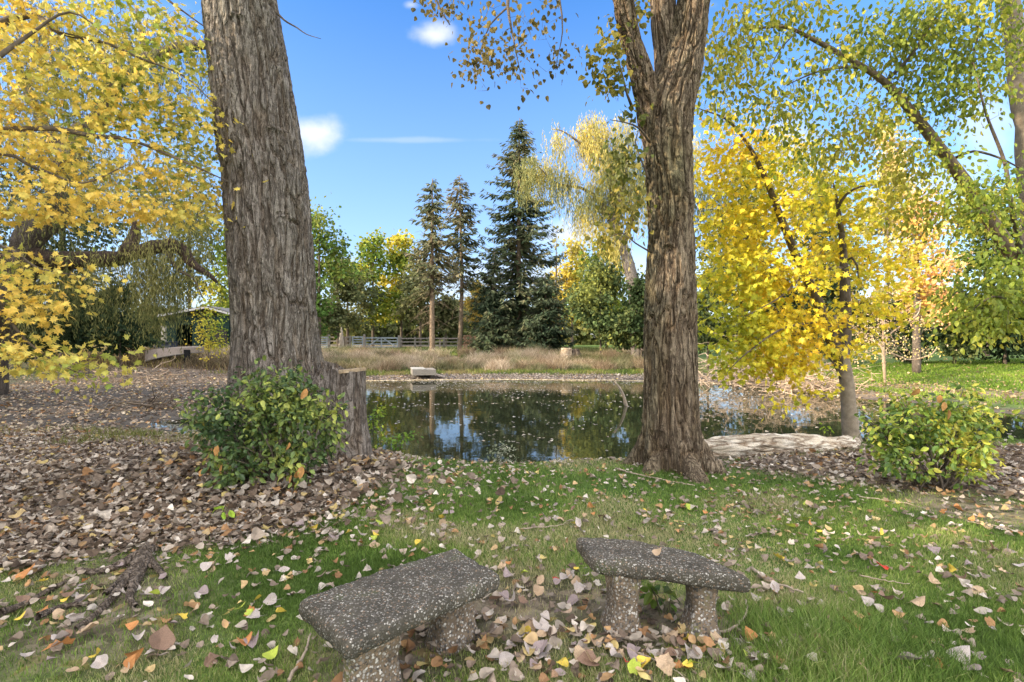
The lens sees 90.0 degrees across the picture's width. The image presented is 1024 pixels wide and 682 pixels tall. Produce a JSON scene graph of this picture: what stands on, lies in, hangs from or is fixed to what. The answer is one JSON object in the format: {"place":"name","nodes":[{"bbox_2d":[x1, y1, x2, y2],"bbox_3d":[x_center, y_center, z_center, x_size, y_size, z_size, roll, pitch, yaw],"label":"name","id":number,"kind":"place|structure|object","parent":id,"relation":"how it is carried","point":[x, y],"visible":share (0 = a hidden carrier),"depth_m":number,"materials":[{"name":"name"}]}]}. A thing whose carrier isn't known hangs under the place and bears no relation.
{"place":"outdoors","nodes":[
{"label":"outdoors","id":0,"kind":"place"},
{"bbox_2d":[28,343,705,375],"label":"bank grass","id":1,"kind":"structure","parent":0,"point":[132,358],"depth_m":30.74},
{"bbox_2d":[192,342,643,371],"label":"tall dry grass","id":2,"kind":"structure","parent":0,"point":[529,358],"depth_m":33.73,"materials":[{"name":"plant"}]},
{"bbox_2d":[0,343,1023,681],"bbox_3d":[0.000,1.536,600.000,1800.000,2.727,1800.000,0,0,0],"label":"ground","id":3,"kind":"structure","parent":0,"point":[538,607],"depth_m":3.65,"materials":[{"name":"plant"}]},
{"bbox_2d":[15,563,34,578],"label":"fallen leaf","id":4,"kind":"object","parent":3,"relation":"on","point":[23,574],"visible":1,"depth_m":3.37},
{"bbox_2d":[0,121,76,328],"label":"oak tree","id":5,"kind":"object","parent":3,"relation":"on","point":[4,238],"visible":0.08,"depth_m":27.81,"materials":[{"name":"yellow plant"}]},
{"bbox_2d":[11,291,75,366],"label":"bush","id":6,"kind":"object","parent":3,"relation":"on","point":[30,348],"visible":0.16,"depth_m":27.03,"materials":[{"name":"yellow plant"}]},
{"bbox_2d":[47,608,64,618],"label":"fallen leaf","id":7,"kind":"object","parent":3,"relation":"on","point":[57,612],"visible":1,"depth_m":2.91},
{"bbox_2d":[42,636,74,650],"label":"fallen leaf","id":8,"kind":"object","parent":3,"relation":"on","point":[67,640],"visible":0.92,"depth_m":2.61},
{"bbox_2d":[51,630,69,640],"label":"fallen leaf","id":9,"kind":"object","parent":3,"relation":"on","point":[61,633],"visible":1,"depth_m":2.69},
{"bbox_2d":[25,270,105,363],"bbox_3d":[-24.807,-1.123,28.809,3.512,5.726,3.532,0,0,0],"label":"bush","id":10,"kind":"object","parent":3,"relation":"on","point":[68,335],"visible":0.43,"depth_m":28.63,"materials":[{"name":"green plant"}]},
{"bbox_2d":[0,110,151,355],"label":"oak tree","id":11,"kind":"object","parent":3,"relation":"on","point":[87,240],"visible":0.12,"depth_m":30.69,"materials":[{"name":"green plant"}]},
{"bbox_2d":[68,612,84,621],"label":"fallen leaf","id":12,"kind":"object","parent":3,"relation":"on","point":[73,617],"visible":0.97,"depth_m":2.83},
{"bbox_2d":[0,541,167,629],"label":"surface root","id":13,"kind":"object","parent":3,"relation":"on","point":[139,559],"visible":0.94,"depth_m":3.25,"materials":[{"name":"brown plant"}]},
{"bbox_2d":[76,621,98,633],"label":"fallen leaf","id":14,"kind":"object","parent":3,"relation":"on","point":[90,625],"visible":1,"depth_m":2.73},
{"bbox_2d":[91,654,107,669],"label":"fallen leaf","id":15,"kind":"object","parent":3,"relation":"on","point":[100,661],"visible":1,"depth_m":2.46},
{"bbox_2d":[0,423,214,445],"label":"bank weeds","id":16,"kind":"object","parent":3,"relation":"on","point":[132,433],"visible":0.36,"depth_m":8.39,"materials":[{"name":"brown plant"}]},
{"bbox_2d":[0,0,223,394],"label":"weeping willow","id":17,"kind":"object","parent":3,"relation":"on","point":[133,250],"visible":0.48,"depth_m":18.79,"materials":[{"name":"green plant"}]},
{"bbox_2d":[68,279,169,366],"bbox_3d":[-23.177,-1.020,29.962,4.463,5.470,4.810,0,0,0],"label":"bush","id":18,"kind":"object","parent":3,"relation":"on","point":[121,346],"visible":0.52,"depth_m":29.89,"materials":[{"name":"green plant"}]},
{"bbox_2d":[54,358,189,384],"bbox_3d":[-17.786,1.408,24.914,5.998,1.434,4.785,0,0,0],"label":"brush pile","id":19,"kind":"object","parent":3,"relation":"on","point":[134,376],"visible":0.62,"depth_m":24.62,"materials":[{"name":"brown plant"}]},
{"bbox_2d":[123,654,135,668],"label":"fallen leaf","id":20,"kind":"object","parent":3,"relation":"on","point":[131,660],"visible":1,"depth_m":2.47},
{"bbox_2d":[0,0,267,401],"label":"maple tree","id":21,"kind":"object","parent":3,"relation":"on","point":[93,65],"visible":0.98,"depth_m":5.69,"materials":[{"name":"yellow plant"}]},
{"bbox_2d":[125,647,143,660],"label":"fallen leaf","id":22,"kind":"object","parent":3,"relation":"on","point":[138,652],"visible":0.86,"depth_m":2.54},
{"bbox_2d":[91,377,202,411],"bbox_3d":[-11.045,1.621,15.506,3.071,1.110,2.717,0,0,32],"label":"brush pile","id":23,"kind":"object","parent":3,"relation":"on","point":[147,405],"visible":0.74,"depth_m":15.40,"materials":[{"name":"brown plant"}]},
{"bbox_2d":[149,625,175,660],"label":"fallen leaf","id":24,"kind":"object","parent":3,"relation":"on","point":[163,638],"visible":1,"depth_m":2.62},
{"bbox_2d":[154,341,178,348],"bbox_3d":[-23.679,0.476,34.980,1.300,0.910,0.840,0,0,0],"label":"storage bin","id":25,"kind":"object","parent":3,"relation":"on","point":[169,345],"visible":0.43,"depth_m":34.65,"materials":[{"name":"grey plastic"}]},
{"bbox_2d":[106,116,228,325],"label":"oak tree","id":26,"kind":"object","parent":3,"relation":"on","point":[189,176],"visible":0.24,"depth_m":45.81,"materials":[{"name":"green plant"}]},
{"bbox_2d":[145,346,203,364],"bbox_3d":[-20.666,0.927,31.370,2.989,1.179,1.239,0,0,-24],"label":"bench","id":27,"kind":"object","parent":3,"relation":"on","point":[174,351],"visible":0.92,"depth_m":31.00,"materials":[{"name":"grey wood"}]},
{"bbox_2d":[157,306,230,350],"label":"garden shed","id":28,"kind":"structure","parent":3,"relation":"on","point":[226,325],"depth_m":38.00,"materials":[{"name":"grey"}]},
{"bbox_2d":[213,330,226,341],"bbox_3d":[-21.627,-0.370,37.970,1.000,0.900,0.060,0,0,0],"label":"window","id":29,"kind":"structure","parent":28,"relation":"in","point":[217,335],"depth_m":37.94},
{"bbox_2d":[184,300,229,361],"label":"bush","id":30,"kind":"object","parent":3,"relation":"on","point":[208,335],"visible":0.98,"depth_m":30.98,"materials":[{"name":"green plant"}]},
{"bbox_2d":[204,654,216,666],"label":"fallen leaf","id":31,"kind":"object","parent":3,"relation":"on","point":[208,660],"visible":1,"depth_m":2.50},
{"bbox_2d":[196,203,228,315],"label":"ash tree","id":32,"kind":"object","parent":3,"relation":"on","point":[223,289],"visible":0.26,"depth_m":43.51,"materials":[{"name":"green plant"}]},
{"bbox_2d":[212,502,234,527],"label":"seedling","id":33,"kind":"object","parent":3,"relation":"on","point":[231,513],"visible":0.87,"depth_m":4.35,"materials":[{"name":"green plant"}]},
{"bbox_2d":[243,630,258,647],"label":"fallen leaf","id":34,"kind":"object","parent":3,"relation":"on","point":[251,644],"visible":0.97,"depth_m":2.64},
{"bbox_2d":[173,355,355,492],"bbox_3d":[-2.666,0.868,5.349,1.918,1.446,1.123,0,0,12],"label":"garden shrub","id":35,"kind":"object","parent":3,"relation":"on","point":[306,413],"visible":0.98,"depth_m":5.24,"materials":[{"name":"green plant"}]},
{"bbox_2d":[262,645,277,658],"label":"fallen leaf","id":36,"kind":"object","parent":3,"relation":"on","point":[271,654],"visible":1,"depth_m":2.54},
{"bbox_2d":[264,593,278,604],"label":"fallen leaf","id":37,"kind":"object","parent":3,"relation":"on","point":[270,598],"visible":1,"depth_m":3.06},
{"bbox_2d":[287,633,311,681],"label":"fallen twig","id":38,"kind":"object","parent":3,"relation":"on","point":[290,677],"visible":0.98,"depth_m":2.49,"materials":[{"name":"wood"}]},
{"bbox_2d":[310,193,372,342],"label":"linden tree","id":39,"kind":"object","parent":3,"relation":"on","point":[320,241],"visible":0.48,"depth_m":41.99,"materials":[{"name":"green plant"}]},
{"bbox_2d":[321,258,364,347],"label":"oak tree","id":40,"kind":"object","parent":3,"relation":"on","point":[349,293],"visible":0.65,"depth_m":51.79,"materials":[{"name":"green plant"}]},
{"bbox_2d":[322,245,388,346],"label":"oak tree","id":41,"kind":"object","parent":3,"relation":"on","point":[364,304],"visible":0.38,"depth_m":56.03,"materials":[{"name":"green plant"}]},
{"bbox_2d":[352,334,365,346],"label":"farm gate","id":42,"kind":"structure","parent":3,"relation":"on","point":[363,339],"depth_m":51.47,"materials":[{"name":"grey paint"}]},
{"bbox_2d":[336,227,400,345],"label":"maple tree","id":43,"kind":"object","parent":3,"relation":"on","point":[370,255],"visible":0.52,"depth_m":59.50,"materials":[{"name":"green plant"}]},
{"bbox_2d":[366,335,399,347],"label":"farm gate","id":44,"kind":"structure","parent":3,"relation":"on","point":[388,343],"depth_m":51.97,"materials":[{"name":"grey paint"}]},
{"bbox_2d":[201,0,581,463],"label":"cottonwood tree","id":45,"kind":"object","parent":3,"relation":"on","point":[271,275],"visible":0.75,"depth_m":6.35,"materials":[{"name":"brown plant"}]},
{"bbox_2d":[367,402,423,450],"bbox_3d":[-1.698,1.248,7.213,0.919,0.774,0.423,0,0,0],"label":"sapling","id":46,"kind":"object","parent":3,"relation":"on","point":[383,437],"visible":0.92,"depth_m":7.18,"materials":[{"name":"green plant"}]},
{"bbox_2d":[370,228,423,344],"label":"maple tree","id":47,"kind":"object","parent":3,"relation":"on","point":[399,261],"visible":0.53,"depth_m":62.36,"materials":[{"name":"yellow plant"}]},
{"bbox_2d":[299,549,499,681],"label":"stone bench","id":48,"kind":"object","parent":3,"relation":"on","point":[361,625],"visible":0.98,"depth_m":2.35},
{"bbox_2d":[388,255,443,344],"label":"oak tree","id":49,"kind":"object","parent":3,"relation":"on","point":[406,288],"visible":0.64,"depth_m":57.35,"materials":[{"name":"green plant"}]},
{"bbox_2d":[410,367,444,377],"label":"wooden platform","id":50,"kind":"structure","parent":3,"relation":"on","point":[415,371],"depth_m":27.67,"materials":[{"name":"grey wood"}]},
{"bbox_2d":[400,179,464,349],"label":"spruce tree","id":51,"kind":"object","parent":3,"relation":"on","point":[431,244],"visible":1,"depth_m":41.80,"materials":[{"name":"green plant"}]},
{"bbox_2d":[400,337,472,347],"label":"rail fence","id":52,"kind":"object","parent":3,"relation":"on","point":[415,342],"visible":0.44,"depth_m":52.88,"materials":[{"name":"grey wood"}]},
{"bbox_2d":[416,288,472,346],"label":"oak tree","id":53,"kind":"object","parent":3,"relation":"on","point":[447,313],"visible":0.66,"depth_m":59.49,"materials":[{"name":"green plant"}]},
{"bbox_2d":[434,175,486,349],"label":"spruce tree","id":54,"kind":"object","parent":3,"relation":"on","point":[458,221],"visible":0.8,"depth_m":44.84,"materials":[{"name":"green plant"}]},
{"bbox_2d":[457,278,485,331],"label":"maple tree","id":55,"kind":"object","parent":3,"relation":"on","point":[467,305],"visible":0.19,"depth_m":65.37,"materials":[{"name":"green plant"}]},
{"bbox_2d":[462,252,521,350],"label":"spruce tree","id":56,"kind":"object","parent":3,"relation":"on","point":[490,301],"visible":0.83,"depth_m":43.45,"materials":[{"name":"green plant"}]},
{"bbox_2d":[486,440,522,463],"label":"weed","id":57,"kind":"object","parent":3,"relation":"on","point":[505,449],"visible":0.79,"depth_m":7.58,"materials":[{"name":"green plant"}]},
{"bbox_2d":[495,651,513,667],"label":"fallen leaf","id":58,"kind":"object","parent":3,"relation":"on","point":[504,656],"visible":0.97,"depth_m":2.49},
{"bbox_2d":[0,357,1023,435],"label":"leaf litter","id":59,"kind":"object","parent":3,"relation":"on","point":[39,420],"visible":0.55,"depth_m":19.11,"materials":[{"name":"plant"}]},
{"bbox_2d":[0,430,1023,575],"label":"leaf litter","id":60,"kind":"object","parent":3,"relation":"on","point":[104,469],"visible":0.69,"depth_m":5.10,"materials":[{"name":"plant"}]},
{"bbox_2d":[0,445,1023,681],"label":"leaf litter","id":61,"kind":"object","parent":3,"relation":"on","point":[492,632],"visible":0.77,"depth_m":3.23,"materials":[{"name":"plant"}]},
{"bbox_2d":[463,118,576,352],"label":"spruce tree","id":62,"kind":"object","parent":3,"relation":"on","point":[521,276],"visible":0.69,"depth_m":45.40,"materials":[{"name":"green plant"}]},
{"bbox_2d":[25,283,1022,345],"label":"distant wood","id":63,"kind":"object","parent":3,"relation":"on","point":[391,330],"visible":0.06,"depth_m":79.53,"materials":[{"name":"green plant"}]},
{"bbox_2d":[533,584,543,595],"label":"fallen leaf","id":64,"kind":"object","parent":3,"relation":"on","point":[538,590],"visible":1,"depth_m":3.13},
{"bbox_2d":[533,639,547,655],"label":"fallen leaf","id":65,"kind":"object","parent":3,"relation":"on","point":[541,644],"visible":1,"depth_m":2.58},
{"bbox_2d":[511,272,578,350],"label":"spruce tree","id":66,"kind":"object","parent":3,"relation":"on","point":[548,336],"visible":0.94,"depth_m":42.27,"materials":[{"name":"green plant"}]},
{"bbox_2d":[550,225,569,335],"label":"poplar tree","id":67,"kind":"object","parent":3,"relation":"on","point":[554,240],"visible":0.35,"depth_m":57.84,"materials":[{"name":"yellow plant"}]},
{"bbox_2d":[560,348,571,358],"bbox_3d":[3.873,1.092,36.513,1.003,1.200,0.982,0,0,0],"label":"tree stump","id":68,"kind":"object","parent":3,"relation":"on","point":[567,351],"visible":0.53,"depth_m":36.18,"materials":[{"name":"brown wood"}]},
{"bbox_2d":[546,232,609,343],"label":"maple tree","id":69,"kind":"object","parent":3,"relation":"on","point":[573,257],"visible":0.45,"depth_m":59.67,"materials":[{"name":"yellow plant"}]},
{"bbox_2d":[574,645,584,661],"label":"fallen leaf","id":70,"kind":"object","parent":3,"relation":"on","point":[579,650],"visible":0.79,"depth_m":2.52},
{"bbox_2d":[573,580,585,592],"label":"fallen leaf","id":71,"kind":"object","parent":3,"relation":"on","point":[579,586],"visible":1,"depth_m":3.20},
{"bbox_2d":[577,649,599,665],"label":"fallen leaf","id":72,"kind":"object","parent":3,"relation":"on","point":[582,658],"visible":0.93,"depth_m":2.47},
{"bbox_2d":[552,256,630,354],"bbox_3d":[6.524,-2.530,37.966,7.449,8.102,5.406,0,0,-33],"label":"willow shrub","id":73,"kind":"object","parent":3,"relation":"on","point":[599,288],"visible":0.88,"depth_m":37.29,"materials":[{"name":"green plant"}]},
{"bbox_2d":[366,379,839,396],"bbox_3d":[1.623,2.070,23.401,22.310,0.075,8.903,0,0,0],"label":"shore debris","id":74,"kind":"object","parent":3,"relation":"on","point":[838,395],"visible":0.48,"depth_m":26.92,"materials":[{"name":"beige plant"}]},
{"bbox_2d":[570,230,643,348],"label":"maple tree","id":75,"kind":"object","parent":3,"relation":"on","point":[594,256],"visible":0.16,"depth_m":49.50,"materials":[{"name":"green plant"}]},
{"bbox_2d":[511,110,734,359],"bbox_3d":[8.415,-7.717,37.087,16.838,18.577,6.191,0,0,-10],"label":"weeping willow","id":76,"kind":"object","parent":3,"relation":"on","point":[588,148],"visible":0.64,"depth_m":36.60,"materials":[{"name":"yellow plant"}]},
{"bbox_2d":[609,271,645,355],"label":"willow shrub","id":77,"kind":"object","parent":3,"relation":"on","point":[633,321],"visible":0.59,"depth_m":35.52,"materials":[{"name":"green plant"}]},
{"bbox_2d":[627,658,640,674],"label":"fallen leaf","id":78,"kind":"object","parent":3,"relation":"on","point":[632,664],"visible":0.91,"depth_m":2.42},
{"bbox_2d":[636,655,650,667],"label":"fallen leaf","id":79,"kind":"object","parent":3,"relation":"on","point":[640,658],"visible":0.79,"depth_m":2.44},
{"bbox_2d":[575,0,728,483],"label":"cottonwood tree","id":80,"kind":"object","parent":3,"relation":"on","point":[670,436],"visible":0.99,"depth_m":6.12,"materials":[{"name":"brown plant"}]},
{"bbox_2d":[640,583,680,615],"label":"weed","id":81,"kind":"object","parent":3,"relation":"on","point":[667,590],"visible":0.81,"depth_m":2.96,"materials":[{"name":"green plant"}]},
{"bbox_2d":[576,537,750,641],"bbox_3d":[0.798,1.399,2.845,0.910,0.458,0.362,0,0,14],"label":"stone bench","id":82,"kind":"object","parent":3,"relation":"on","point":[625,567],"visible":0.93,"depth_m":2.74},
{"bbox_2d":[654,652,676,679],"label":"fallen leaf","id":83,"kind":"object","parent":3,"relation":"on","point":[663,661],"visible":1,"depth_m":2.42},
{"bbox_2d":[689,647,702,658],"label":"fallen leaf","id":84,"kind":"object","parent":3,"relation":"on","point":[692,653],"visible":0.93,"depth_m":2.52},
{"bbox_2d":[696,262,746,369],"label":"bush","id":85,"kind":"object","parent":3,"relation":"on","point":[704,337],"visible":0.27,"depth_m":29.22,"materials":[{"name":"yellow plant"}]},
{"bbox_2d":[694,139,809,352],"bbox_3d":[16.596,-6.153,35.922,8.924,14.942,8.224,0,0,-31],"label":"oak tree","id":86,"kind":"object","parent":3,"relation":"on","point":[740,223],"visible":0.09,"depth_m":35.43,"materials":[{"name":"yellow plant"}]},
{"bbox_2d":[750,566,803,593],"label":"fallen twig","id":87,"kind":"object","parent":3,"relation":"on","point":[752,568],"visible":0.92,"depth_m":3.34,"materials":[{"name":"wood"}]},
{"bbox_2d":[745,269,815,347],"bbox_3d":[15.270,-1.413,29.523,4.644,6.026,3.821,0,0,42],"label":"bush","id":88,"kind":"object","parent":3,"relation":"on","point":[792,303],"visible":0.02,"depth_m":29.21,"materials":[{"name":"yellow plant"}]},
{"bbox_2d":[705,433,862,459],"bbox_3d":[4.183,1.660,7.827,3.110,0.534,0.539,0,0,-14],"label":"fallen log","id":89,"kind":"object","parent":3,"relation":"on","point":[752,444],"visible":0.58,"depth_m":7.57,"materials":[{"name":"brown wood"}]},
{"bbox_2d":[698,332,893,389],"bbox_3d":[11.818,0.725,23.359,11.263,2.909,4.775,0,0,0],"label":"brush pile","id":90,"kind":"object","parent":3,"relation":"on","point":[735,380],"visible":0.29,"depth_m":23.18,"materials":[{"name":"beige plant"}]},
{"bbox_2d":[746,358,880,395],"bbox_3d":[11.913,1.408,20.484,5.509,1.587,3.991,0,0,0],"label":"brush pile","id":91,"kind":"object","parent":3,"relation":"on","point":[828,386],"visible":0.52,"depth_m":20.26,"materials":[{"name":"beige plant"}]},
{"bbox_2d":[693,97,948,441],"bbox_3d":[5.674,-1.125,9.646,5.966,6.414,2.996,0,0,-17],"label":"maple tree","id":92,"kind":"object","parent":3,"relation":"on","point":[837,338],"visible":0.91,"depth_m":9.19,"materials":[{"name":"yellow plant"}]},
{"bbox_2d":[778,151,897,351],"bbox_3d":[23.378,-6.648,37.669,8.054,15.442,8.635,0,0,0],"label":"oak tree","id":93,"kind":"object","parent":3,"relation":"on","point":[813,233],"visible":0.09,"depth_m":37.22,"materials":[{"name":"yellow plant"}]},
{"bbox_2d":[798,270,888,357],"bbox_3d":[17.973,-1.216,28.034,4.291,5.481,4.709,0,0,0],"label":"bush","id":94,"kind":"object","parent":3,"relation":"on","point":[830,298],"visible":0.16,"depth_m":27.46,"materials":[{"name":"yellow plant"}]},
{"bbox_2d":[694,0,1023,355],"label":"ash tree","id":95,"kind":"object","parent":3,"relation":"on","point":[980,202],"visible":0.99,"depth_m":7.00,"materials":[{"name":"green plant"}]},
{"bbox_2d":[750,358,1023,404],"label":"lawn grass","id":96,"kind":"structure","parent":3,"relation":"on","point":[1017,364],"depth_m":21.54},
{"bbox_2d":[853,119,922,347],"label":"willow tree","id":97,"kind":"object","parent":3,"relation":"on","point":[884,233],"visible":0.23,"depth_m":43.85,"materials":[{"name":"yellow plant"}]},
{"bbox_2d":[836,272,956,385],"bbox_3d":[14.943,-0.577,20.549,4.583,4.787,2.844,0,0,0],"label":"young tree","id":98,"kind":"object","parent":3,"relation":"on","point":[883,353],"visible":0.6,"depth_m":20.32,"materials":[{"name":"beige plant"}]},
{"bbox_2d":[867,289,944,363],"bbox_3d":[20.193,-0.678,26.106,3.423,4.166,3.980,0,0,-34],"label":"hedge bush","id":99,"kind":"object","parent":3,"relation":"on","point":[900,351],"visible":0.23,"depth_m":25.62,"materials":[{"name":"green plant"}]},
{"bbox_2d":[908,596,924,606],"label":"fallen leaf","id":100,"kind":"object","parent":3,"relation":"on","point":[920,601],"visible":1,"depth_m":3.03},
{"bbox_2d":[875,184,973,373],"bbox_3d":[18.478,-2.801,22.717,3.390,8.879,3.640,0,0,-20],"label":"maple tree","id":101,"kind":"object","parent":3,"relation":"on","point":[916,367],"visible":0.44,"depth_m":22.81,"materials":[{"name":"yellow plant"}]},
{"bbox_2d":[853,379,1023,496],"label":"garden shrub","id":102,"kind":"object","parent":3,"relation":"on","point":[969,448],"visible":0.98,"depth_m":5.37,"materials":[{"name":"green plant"}]},
{"bbox_2d":[946,645,970,664],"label":"fallen leaf","id":103,"kind":"object","parent":3,"relation":"on","point":[965,648],"visible":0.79,"depth_m":2.51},
{"bbox_2d":[924,283,992,364],"bbox_3d":[21.917,-0.824,24.783,3.795,4.396,3.667,0,0,0],"label":"hedge bush","id":104,"kind":"object","parent":3,"relation":"on","point":[958,346],"visible":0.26,"depth_m":24.37,"materials":[{"name":"green plant"}]},
{"bbox_2d":[925,179,1020,355],"bbox_3d":[28.285,-4.394,29.646,6.299,10.955,6.576,0,0,0],"label":"oak tree","id":105,"kind":"object","parent":3,"relation":"on","point":[978,225],"visible":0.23,"depth_m":29.92,"materials":[{"name":"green plant"}]},
{"bbox_2d":[974,274,1023,363],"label":"hedge bush","id":106,"kind":"object","parent":3,"relation":"on","point":[1006,352],"visible":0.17,"depth_m":23.83,"materials":[{"name":"green plant"}]},
{"bbox_2d":[999,0,1023,243],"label":"ash tree","id":107,"kind":"object","parent":3,"relation":"on","point":[1017,110],"visible":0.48,"depth_m":8.96,"materials":[{"name":"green plant"}]},
{"bbox_2d":[0,0,1023,334],"label":"sky","id":108,"kind":"structure","parent":0,"point":[381,118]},
{"bbox_2d":[150,380,1023,463],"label":"water","id":109,"kind":"structure","parent":0,"point":[442,434],"depth_m":14.05,"materials":[{"name":"green liquid"}]},
{"bbox_2d":[171,380,1023,458],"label":"floating leaves","id":110,"kind":"object","parent":109,"relation":"on","point":[455,382],"visible":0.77,"depth_m":20.44,"materials":[{"name":"brown plant"}]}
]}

